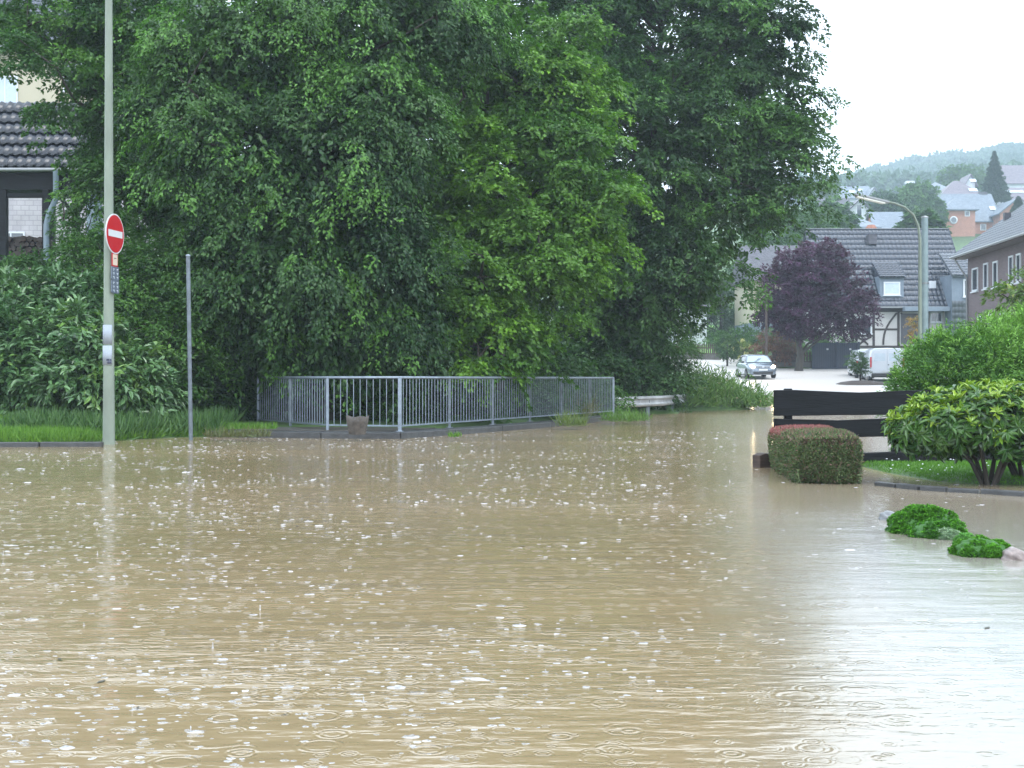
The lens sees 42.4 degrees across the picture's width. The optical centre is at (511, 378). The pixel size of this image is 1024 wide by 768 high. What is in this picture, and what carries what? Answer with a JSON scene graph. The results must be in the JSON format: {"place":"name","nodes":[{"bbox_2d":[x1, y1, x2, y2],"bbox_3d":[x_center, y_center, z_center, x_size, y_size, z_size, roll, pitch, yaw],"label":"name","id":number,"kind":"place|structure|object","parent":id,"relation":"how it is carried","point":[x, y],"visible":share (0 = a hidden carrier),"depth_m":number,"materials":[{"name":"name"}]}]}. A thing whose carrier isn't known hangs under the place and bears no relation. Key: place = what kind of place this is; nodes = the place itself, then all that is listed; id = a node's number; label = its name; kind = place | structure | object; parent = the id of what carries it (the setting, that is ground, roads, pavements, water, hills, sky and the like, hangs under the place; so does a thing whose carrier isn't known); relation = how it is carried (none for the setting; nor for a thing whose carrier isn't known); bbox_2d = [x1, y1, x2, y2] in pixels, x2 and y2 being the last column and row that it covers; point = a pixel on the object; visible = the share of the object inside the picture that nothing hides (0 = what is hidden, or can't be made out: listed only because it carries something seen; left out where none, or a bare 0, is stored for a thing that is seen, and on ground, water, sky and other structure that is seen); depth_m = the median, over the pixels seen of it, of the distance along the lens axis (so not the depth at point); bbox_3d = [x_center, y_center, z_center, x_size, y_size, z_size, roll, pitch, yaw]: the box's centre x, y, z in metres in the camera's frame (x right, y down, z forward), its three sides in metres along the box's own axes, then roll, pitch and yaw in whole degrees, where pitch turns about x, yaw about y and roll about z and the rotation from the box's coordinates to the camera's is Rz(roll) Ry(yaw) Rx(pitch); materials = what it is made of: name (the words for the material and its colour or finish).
{"place":"outdoors","nodes":[
{"label":"outdoors","id":0,"kind":"place"},
{"bbox_2d":[0,408,278,441],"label":"grass","id":1,"kind":"structure","parent":0,"point":[15,433],"depth_m":22.76,"materials":[{"name":"green plant"}]},
{"bbox_2d":[0,355,1023,767],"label":"flood water","id":2,"kind":"structure","parent":0,"point":[802,695],"depth_m":6.37,"materials":[{"name":"brown liquid"}]},
{"bbox_2d":[0,431,1006,767],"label":"rain splashes","id":3,"kind":"object","parent":2,"relation":"on","point":[64,747],"visible":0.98,"depth_m":5.20,"materials":[{"name":"grey liquid"}]},
{"bbox_2d":[597,406,656,421],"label":"weed tuft","id":4,"kind":"object","parent":2,"relation":"on","point":[613,417],"visible":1,"depth_m":31.59,"materials":[{"name":"green plant"}]},
{"bbox_2d":[736,354,775,377],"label":"car","id":5,"kind":"object","parent":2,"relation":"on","point":[762,365],"visible":0.89,"depth_m":80.31,"materials":[{"name":"silver metal"}]},
{"bbox_2d":[884,504,967,534],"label":"cushion plant","id":6,"kind":"object","parent":2,"relation":"on","point":[902,520],"visible":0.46,"depth_m":9.38,"materials":[{"name":"green plant"}]},
{"bbox_2d":[906,517,966,538],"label":"cushion plant","id":7,"kind":"object","parent":2,"relation":"on","point":[928,528],"visible":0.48,"depth_m":9.12,"materials":[{"name":"green plant"}]},
{"bbox_2d":[935,526,960,540],"bbox_3d":[2.998,1.121,9.047,0.205,0.216,0.221,0,0,40],"label":"stone","id":8,"kind":"object","parent":2,"relation":"on","point":[947,533],"visible":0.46,"depth_m":9.01,"materials":[{"name":"grey stone"}]},
{"bbox_2d":[874,482,1023,496],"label":"lawn edging","id":9,"kind":"object","parent":2,"relation":"on","point":[955,490],"visible":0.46,"depth_m":12.75,"materials":[{"name":"concrete"}]},
{"bbox_2d":[947,534,1010,557],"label":"cushion plant","id":10,"kind":"object","parent":2,"relation":"on","point":[981,546],"visible":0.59,"depth_m":8.16,"materials":[{"name":"green plant"}]},
{"bbox_2d":[1001,546,1023,559],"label":"stone","id":11,"kind":"object","parent":2,"relation":"on","point":[1011,553],"visible":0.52,"depth_m":7.99,"materials":[{"name":"stone"}]},
{"bbox_2d":[0,204,1023,484],"bbox_3d":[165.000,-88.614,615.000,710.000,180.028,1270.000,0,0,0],"label":"ground","id":12,"kind":"structure","parent":0,"point":[960,242],"depth_m":29.68,"materials":[{"name":"green plant"}]},
{"bbox_2d":[0,244,61,291],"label":"shrub","id":13,"kind":"object","parent":12,"relation":"on","point":[26,260],"visible":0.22,"depth_m":30.70,"materials":[{"name":"green plant"}]},
{"bbox_2d":[0,283,94,417],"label":"laurel shrub","id":14,"kind":"object","parent":12,"relation":"on","point":[11,370],"visible":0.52,"depth_m":25.08,"materials":[{"name":"green plant"}]},
{"bbox_2d":[0,442,103,446],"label":"verge kerb","id":15,"kind":"structure","parent":12,"relation":"on","point":[51,444],"depth_m":21.22,"materials":[{"name":"stone"}]},
{"bbox_2d":[0,101,114,265],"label":"house","id":16,"kind":"structure","parent":12,"relation":"on","point":[25,174],"depth_m":39.96,"materials":[{"name":"black tile"}]},
{"bbox_2d":[9,236,53,265],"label":"firewood stack","id":17,"kind":"object","parent":16,"relation":"in","point":[29,244],"visible":0.17,"depth_m":41.21,"materials":[{"name":"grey wood"}]},
{"bbox_2d":[0,259,133,341],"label":"laurel shrub","id":18,"kind":"object","parent":12,"relation":"on","point":[58,284],"visible":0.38,"depth_m":26.47,"materials":[{"name":"green plant"}]},
{"bbox_2d":[13,294,153,415],"bbox_3d":[-8.256,-0.236,25.508,2.618,2.836,2.848,0,0,-25],"label":"laurel shrub","id":19,"kind":"object","parent":12,"relation":"on","point":[67,378],"visible":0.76,"depth_m":24.75,"materials":[{"name":"green plant"}]},
{"bbox_2d":[41,203,134,277],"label":"shrub","id":20,"kind":"object","parent":12,"relation":"on","point":[79,230],"visible":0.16,"depth_m":30.60,"materials":[{"name":"green plant"}]},
{"bbox_2d":[102,0,114,444],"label":"lamp post","id":21,"kind":"object","parent":12,"relation":"on","point":[108,404],"visible":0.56,"depth_m":21.94,"materials":[{"name":"grey metal"}]},
{"bbox_2d":[103,325,111,343],"bbox_3d":[-6.732,-0.730,21.930,0.167,0.319,0.050,0,0,10],"label":"notice","id":22,"kind":"object","parent":21,"relation":"attached to","point":[107,334],"visible":1,"depth_m":21.91,"materials":[{"name":"paper"}]},
{"bbox_2d":[103,346,111,364],"bbox_3d":[-6.733,-0.385,21.926,0.171,0.319,0.056,0,0,10],"label":"notice","id":23,"kind":"object","parent":21,"relation":"attached to","point":[107,355],"visible":1,"depth_m":21.91,"materials":[{"name":"paper"}]},
{"bbox_2d":[105,214,123,253],"bbox_3d":[-6.636,-2.407,21.987,0.071,0.670,0.670,0,0,9],"label":"no entry sign","id":24,"kind":"object","parent":21,"relation":"attached to","point":[114,232],"visible":1,"depth_m":21.95,"materials":[{"name":"red metal"}]},
{"bbox_2d":[0,0,217,281],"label":"apartment house","id":25,"kind":"structure","parent":12,"relation":"on","point":[25,216],"depth_m":58.24,"materials":[{"name":"beige paint"}]},
{"bbox_2d":[0,76,17,102],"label":"window","id":26,"kind":"structure","parent":25,"relation":"in","point":[8,92],"depth_m":58.13,"materials":[{"name":"white glass"}]},
{"bbox_2d":[39,203,179,325],"bbox_3d":[-8.876,-1.429,29.085,3.008,4.762,2.856,0,0,32],"label":"shrub","id":27,"kind":"object","parent":12,"relation":"on","point":[93,253],"visible":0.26,"depth_m":28.65,"materials":[{"name":"green plant"}]},
{"bbox_2d":[0,0,236,350],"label":"leaning tree","id":28,"kind":"object","parent":12,"relation":"on","point":[82,36],"visible":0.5,"depth_m":30.90,"materials":[{"name":"green plant"}]},
{"bbox_2d":[0,401,248,439],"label":"undergrowth","id":29,"kind":"object","parent":12,"relation":"on","point":[67,416],"visible":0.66,"depth_m":24.17,"materials":[{"name":"green plant"}]},
{"bbox_2d":[79,337,187,418],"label":"laurel shrub","id":30,"kind":"object","parent":12,"relation":"on","point":[161,392],"visible":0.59,"depth_m":25.30,"materials":[{"name":"green plant"}]},
{"bbox_2d":[91,276,246,412],"bbox_3d":[-7.320,-0.445,27.095,3.768,3.365,2.880,0,0,0],"label":"shrub","id":31,"kind":"object","parent":12,"relation":"on","point":[181,345],"visible":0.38,"depth_m":26.69,"materials":[{"name":"green plant"}]},
{"bbox_2d":[92,221,260,385],"bbox_3d":[-7.056,-1.107,28.001,3.588,4.678,2.861,0,0,0],"label":"shrub","id":32,"kind":"object","parent":12,"relation":"on","point":[154,278],"visible":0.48,"depth_m":27.46,"materials":[{"name":"green plant"}]},
{"bbox_2d":[186,254,192,439],"bbox_3d":[-5.741,-0.357,23.500,0.135,3.715,0.084,0,0,0],"label":"grey post","id":33,"kind":"object","parent":12,"relation":"on","point":[189,348],"visible":0.8,"depth_m":23.47,"materials":[{"name":"metal"}]},
{"bbox_2d":[145,316,265,420],"bbox_3d":[-6.812,0.182,28.519,3.215,3.142,3.030,0,0,0],"label":"shrub","id":34,"kind":"object","parent":12,"relation":"on","point":[223,393],"visible":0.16,"depth_m":28.00,"materials":[{"name":"green plant"}]},
{"bbox_2d":[137,204,298,411],"bbox_3d":[-6.600,-1.935,32.994,5.595,6.342,4.521,0,0,0],"label":"shrub","id":35,"kind":"object","parent":12,"relation":"on","point":[174,329],"depth_m":31.96,"materials":[{"name":"green plant"}]},
{"bbox_2d":[199,425,274,438],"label":"weed tuft","id":36,"kind":"object","parent":12,"relation":"on","point":[246,433],"visible":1,"depth_m":23.03,"materials":[{"name":"green plant"}]},
{"bbox_2d":[230,380,305,416],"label":"shrub","id":37,"kind":"object","parent":12,"relation":"on","point":[276,412],"visible":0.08,"depth_m":31.40,"materials":[{"name":"green plant"}]},
{"bbox_2d":[100,0,542,422],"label":"hornbeam tree","id":38,"kind":"object","parent":12,"relation":"on","point":[335,93],"visible":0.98,"depth_m":27.44,"materials":[{"name":"green plant"}]},
{"bbox_2d":[228,427,435,431],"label":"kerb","id":39,"kind":"structure","parent":12,"relation":"on","point":[391,429],"depth_m":25.52,"materials":[{"name":"concrete"}]},
{"bbox_2d":[231,332,470,417],"bbox_3d":[-3.971,-0.309,30.859,5.950,3.470,3.956,0,0,14],"label":"shrub","id":40,"kind":"object","parent":12,"relation":"on","point":[275,395],"depth_m":30.25,"materials":[{"name":"green plant"}]},
{"bbox_2d":[294,364,426,421],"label":"shrub","id":41,"kind":"object","parent":12,"relation":"on","point":[376,409],"visible":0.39,"depth_m":29.17,"materials":[{"name":"green plant"}]},
{"bbox_2d":[210,414,621,438],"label":"kerb","id":42,"kind":"structure","parent":12,"relation":"on","point":[404,434],"depth_m":24.61,"materials":[{"name":"concrete"}]},
{"bbox_2d":[346,415,368,434],"bbox_3d":[-2.730,0.821,23.276,0.400,0.338,0.370,0,0,0],"label":"planter","id":43,"kind":"object","parent":42,"relation":"on","point":[357,425],"visible":1,"depth_m":23.16,"materials":[{"name":"concrete"}]},
{"bbox_2d":[257,376,614,430],"bbox_3d":[-1.805,0.484,31.091,4.776,1.051,12.620,0,0,23],"label":"railing","id":44,"kind":"object","parent":42,"relation":"on","point":[327,424],"visible":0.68,"depth_m":26.68,"materials":[{"name":"metal"}]},
{"bbox_2d":[549,410,592,426],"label":"weed tuft","id":45,"kind":"object","parent":42,"relation":"on","point":[566,420],"visible":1,"depth_m":28.33,"materials":[{"name":"green plant"}]},
{"bbox_2d":[382,371,515,423],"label":"shrub","id":46,"kind":"object","parent":12,"relation":"on","point":[459,410],"visible":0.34,"depth_m":30.65,"materials":[{"name":"green plant"}]},
{"bbox_2d":[333,0,663,417],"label":"maple tree","id":47,"kind":"object","parent":12,"relation":"on","point":[552,233],"visible":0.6,"depth_m":30.38,"materials":[{"name":"green plant"}]},
{"bbox_2d":[397,319,606,416],"bbox_3d":[-0.800,-0.232,35.962,6.857,3.348,4.521,0,0,0],"label":"shrub","id":48,"kind":"object","parent":12,"relation":"on","point":[571,366],"visible":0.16,"depth_m":35.41,"materials":[{"name":"green plant"}]},
{"bbox_2d":[475,371,585,419],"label":"shrub","id":49,"kind":"object","parent":12,"relation":"on","point":[536,411],"visible":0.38,"depth_m":33.65,"materials":[{"name":"green plant"}]},
{"bbox_2d":[539,384,606,417],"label":"bush","id":50,"kind":"object","parent":12,"relation":"on","point":[582,409],"visible":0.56,"depth_m":33.61,"materials":[{"name":"green plant"}]},
{"bbox_2d":[534,362,639,415],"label":"shrub","id":51,"kind":"object","parent":12,"relation":"on","point":[618,395],"visible":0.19,"depth_m":36.72,"materials":[{"name":"green plant"}]},
{"bbox_2d":[469,0,728,374],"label":"background tree","id":52,"kind":"object","parent":12,"relation":"on","point":[621,158],"visible":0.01,"depth_m":56.41,"materials":[{"name":"green plant"}]},
{"bbox_2d":[520,333,708,412],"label":"shrub","id":53,"kind":"object","parent":12,"relation":"on","point":[606,361],"visible":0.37,"depth_m":41.38,"materials":[{"name":"green plant"}]},
{"bbox_2d":[609,394,686,414],"bbox_3d":[4.733,0.912,41.416,0.825,0.775,8.541,0,0,22],"label":"crash barrier","id":54,"kind":"object","parent":12,"relation":"on","point":[647,402],"visible":0.5,"depth_m":39.37,"materials":[{"name":"metal"}]},
{"bbox_2d":[619,310,712,406],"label":"tree","id":55,"kind":"object","parent":12,"relation":"on","point":[684,354],"visible":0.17,"depth_m":44.79,"materials":[{"name":"green plant"}]},
{"bbox_2d":[470,0,874,408],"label":"broadleaf tree","id":56,"kind":"object","parent":12,"relation":"on","point":[712,40],"visible":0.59,"depth_m":41.53,"materials":[{"name":"green plant"}]},
{"bbox_2d":[666,304,710,343],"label":"white house","id":57,"kind":"structure","parent":12,"relation":"on","point":[699,338],"depth_m":112.00,"materials":[{"name":"grey paint"}]},
{"bbox_2d":[676,343,720,359],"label":"picket fence","id":58,"kind":"object","parent":12,"relation":"on","point":[710,356],"visible":0.48,"depth_m":100.25,"materials":[{"name":"white wood"}]},
{"bbox_2d":[667,257,734,337],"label":"dark conifer","id":59,"kind":"object","parent":12,"relation":"on","point":[727,323],"visible":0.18,"depth_m":118.31,"materials":[{"name":"green plant"}]},
{"bbox_2d":[653,360,773,409],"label":"weed clump","id":60,"kind":"object","parent":12,"relation":"on","point":[729,391],"visible":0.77,"depth_m":45.97,"materials":[{"name":"green plant"}]},
{"bbox_2d":[713,335,740,365],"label":"clipped ball shrub","id":61,"kind":"object","parent":12,"relation":"on","point":[726,355],"visible":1,"depth_m":92.75,"materials":[{"name":"green plant"}]},
{"bbox_2d":[721,336,759,361],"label":"shrub","id":62,"kind":"object","parent":12,"relation":"on","point":[744,350],"visible":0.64,"depth_m":96.04,"materials":[{"name":"green plant"}]},
{"bbox_2d":[698,322,815,359],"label":"hedge","id":63,"kind":"object","parent":12,"relation":"on","point":[747,336],"visible":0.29,"depth_m":101.73,"materials":[{"name":"green plant"}]},
{"bbox_2d":[730,245,799,344],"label":"cream house","id":64,"kind":"structure","parent":12,"relation":"on","point":[766,256],"depth_m":110.61,"materials":[{"name":"paint"}]},
{"bbox_2d":[748,329,806,366],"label":"red leaved shrub","id":65,"kind":"object","parent":12,"relation":"on","point":[782,347],"visible":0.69,"depth_m":90.49,"materials":[{"name":"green plant"}]},
{"bbox_2d":[723,204,855,274],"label":"background tree","id":66,"kind":"object","parent":12,"relation":"on","point":[785,240],"visible":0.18,"depth_m":148.97,"materials":[{"name":"green plant"}]},
{"bbox_2d":[772,351,811,367],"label":"picket fence","id":67,"kind":"object","parent":12,"relation":"on","point":[807,364],"visible":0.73,"depth_m":90.72,"materials":[{"name":"grey wood"}]},
{"bbox_2d":[767,423,863,483],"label":"clipped hedge","id":68,"kind":"object","parent":12,"relation":"on","point":[816,453],"visible":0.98,"depth_m":13.81,"materials":[{"name":"green plant"}]},
{"bbox_2d":[749,236,884,370],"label":"copper tree","id":69,"kind":"object","parent":12,"relation":"on","point":[803,293],"visible":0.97,"depth_m":87.14,"materials":[{"name":"purple plant"}]},
{"bbox_2d":[795,333,857,359],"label":"shrub","id":70,"kind":"object","parent":12,"relation":"on","point":[827,341],"visible":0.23,"depth_m":95.19,"materials":[{"name":"green plant"}]},
{"bbox_2d":[793,195,863,227],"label":"hillside tree","id":71,"kind":"object","parent":12,"relation":"on","point":[842,208],"visible":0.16,"depth_m":188.63,"materials":[{"name":"green plant"}]},
{"bbox_2d":[812,342,859,368],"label":"navy fence","id":72,"kind":"object","parent":12,"relation":"on","point":[828,355],"visible":0.77,"depth_m":89.97,"materials":[{"name":"grey paint"}]},
{"bbox_2d":[836,185,869,201],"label":"hill house","id":73,"kind":"structure","parent":12,"relation":"on","point":[864,189],"depth_m":332.62,"materials":[{"name":"white stone"}]},
{"bbox_2d":[847,199,868,219],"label":"hill house","id":74,"kind":"structure","parent":12,"relation":"on","point":[856,208],"depth_m":240.00,"materials":[{"name":"grey paint"}]},
{"bbox_2d":[836,380,888,384],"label":"planting bed","id":75,"kind":"object","parent":12,"relation":"on","point":[862,382],"visible":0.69,"depth_m":73.16,"materials":[{"name":"soil"}]},
{"bbox_2d":[843,351,872,379],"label":"shrub","id":76,"kind":"object","parent":75,"relation":"on","point":[860,365],"visible":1,"depth_m":74.31,"materials":[{"name":"green plant"}]},
{"bbox_2d":[729,141,1023,206],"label":"forest","id":77,"kind":"object","parent":12,"relation":"on","point":[897,173],"visible":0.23,"depth_m":811.73,"materials":[{"name":"green plant"}]},
{"bbox_2d":[753,389,1000,467],"bbox_3d":[6.197,0.715,17.323,6.691,1.170,0.650,0,0,-13],"label":"board fence","id":78,"kind":"object","parent":12,"relation":"on","point":[789,404],"visible":0.36,"depth_m":17.00,"materials":[{"name":"black wood"}]},
{"bbox_2d":[861,348,902,380],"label":"van","id":79,"kind":"object","parent":12,"relation":"on","point":[882,360],"visible":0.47,"depth_m":75.53,"materials":[{"name":"grey paint"}]},
{"bbox_2d":[865,212,903,227],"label":"hill house","id":80,"kind":"structure","parent":12,"relation":"on","point":[886,219],"depth_m":214.28,"materials":[{"name":"grey tile"}]},
{"bbox_2d":[802,225,967,352],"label":"half timbered house","id":81,"kind":"structure","parent":12,"relation":"on","point":[887,258],"depth_m":100.48,"materials":[{"name":"grey tile"}]},
{"bbox_2d":[883,282,900,295],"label":"window","id":82,"kind":"structure","parent":81,"relation":"in","point":[890,288],"depth_m":99.81,"materials":[{"name":"white glass"}]},
{"bbox_2d":[901,314,917,343],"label":"door","id":83,"kind":"structure","parent":81,"relation":"in","point":[904,331],"depth_m":99.95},
{"bbox_2d":[853,193,921,350],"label":"street lamp","id":84,"kind":"object","parent":12,"relation":"on","point":[874,199],"visible":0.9,"depth_m":49.94,"materials":[{"name":"grey metal"}]},
{"bbox_2d":[864,194,910,217],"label":"hillside tree","id":85,"kind":"object","parent":12,"relation":"on","point":[878,207],"visible":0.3,"depth_m":228.33,"materials":[{"name":"green plant"}]},
{"bbox_2d":[894,175,946,207],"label":"hillside tree","id":86,"kind":"object","parent":12,"relation":"on","point":[918,191],"visible":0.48,"depth_m":256.00,"materials":[{"name":"green plant"}]},
{"bbox_2d":[892,205,951,233],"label":"hillside tree","id":87,"kind":"object","parent":12,"relation":"on","point":[908,221],"visible":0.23,"depth_m":148.63,"materials":[{"name":"green plant"}]},
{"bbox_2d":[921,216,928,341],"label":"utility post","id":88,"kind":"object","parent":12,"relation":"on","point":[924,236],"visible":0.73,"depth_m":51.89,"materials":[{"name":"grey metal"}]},
{"bbox_2d":[909,196,948,223],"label":"hillside tree","id":89,"kind":"object","parent":12,"relation":"on","point":[937,205],"visible":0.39,"depth_m":253.33,"materials":[{"name":"green plant"}]},
{"bbox_2d":[875,301,1023,451],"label":"conifer bush","id":90,"kind":"object","parent":12,"relation":"on","point":[1000,341],"visible":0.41,"depth_m":17.97,"materials":[{"name":"green plant"}]},
{"bbox_2d":[880,376,1023,484],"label":"rhododendron","id":91,"kind":"object","parent":12,"relation":"on","point":[971,419],"visible":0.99,"depth_m":13.42,"materials":[{"name":"green plant"}]},
{"bbox_2d":[937,179,978,193],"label":"hill house","id":92,"kind":"structure","parent":12,"relation":"on","point":[955,187],"depth_m":302.99,"materials":[{"name":"white paint"}]},
{"bbox_2d":[935,164,986,190],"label":"hillside tree","id":93,"kind":"object","parent":12,"relation":"on","point":[958,173],"visible":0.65,"depth_m":358.18,"materials":[{"name":"green plant"}]},
{"bbox_2d":[945,198,978,236],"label":"hill house","id":94,"kind":"structure","parent":12,"relation":"on","point":[963,212],"depth_m":262.00,"materials":[{"name":"orange brick"}]},
{"bbox_2d":[937,192,996,233],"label":"hill house","id":95,"kind":"structure","parent":12,"relation":"on","point":[984,203],"depth_m":269.41,"materials":[{"name":"grey tile"}]},
{"bbox_2d":[949,204,1023,363],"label":"brick building","id":96,"kind":"structure","parent":12,"relation":"on","point":[993,253],"depth_m":70.76,"materials":[{"name":"grey brick"}]},
{"bbox_2d":[980,150,1012,203],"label":"spruce tree","id":97,"kind":"object","parent":12,"relation":"on","point":[995,185],"visible":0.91,"depth_m":278.70,"materials":[{"name":"green plant"}]},
{"bbox_2d":[979,264,1023,324],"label":"shrub","id":98,"kind":"object","parent":12,"relation":"on","point":[1012,291],"visible":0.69,"depth_m":22.50,"materials":[{"name":"green plant"}]},
{"bbox_2d":[989,199,1014,224],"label":"hill house","id":99,"kind":"structure","parent":12,"relation":"on","point":[996,215],"depth_m":263.35,"materials":[{"name":"grey tile"}]},
{"bbox_2d":[1001,165,1023,187],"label":"hill house","id":100,"kind":"structure","parent":12,"relation":"on","point":[1014,174],"depth_m":341.84,"materials":[{"name":"white paint"}]},
{"bbox_2d":[1007,382,1023,476],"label":"rhododendron","id":101,"kind":"object","parent":12,"relation":"on","point":[1011,465],"visible":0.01,"depth_m":14.04,"materials":[{"name":"green plant"}]},
{"bbox_2d":[225,0,1023,192],"label":"sky","id":102,"kind":"structure","parent":0,"point":[921,77],"materials":[{"name":"white"}]},
{"bbox_2d":[863,459,1023,483],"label":"lawn grass","id":103,"kind":"structure","parent":0,"point":[940,472],"depth_m":15.12,"materials":[{"name":"green plant"}]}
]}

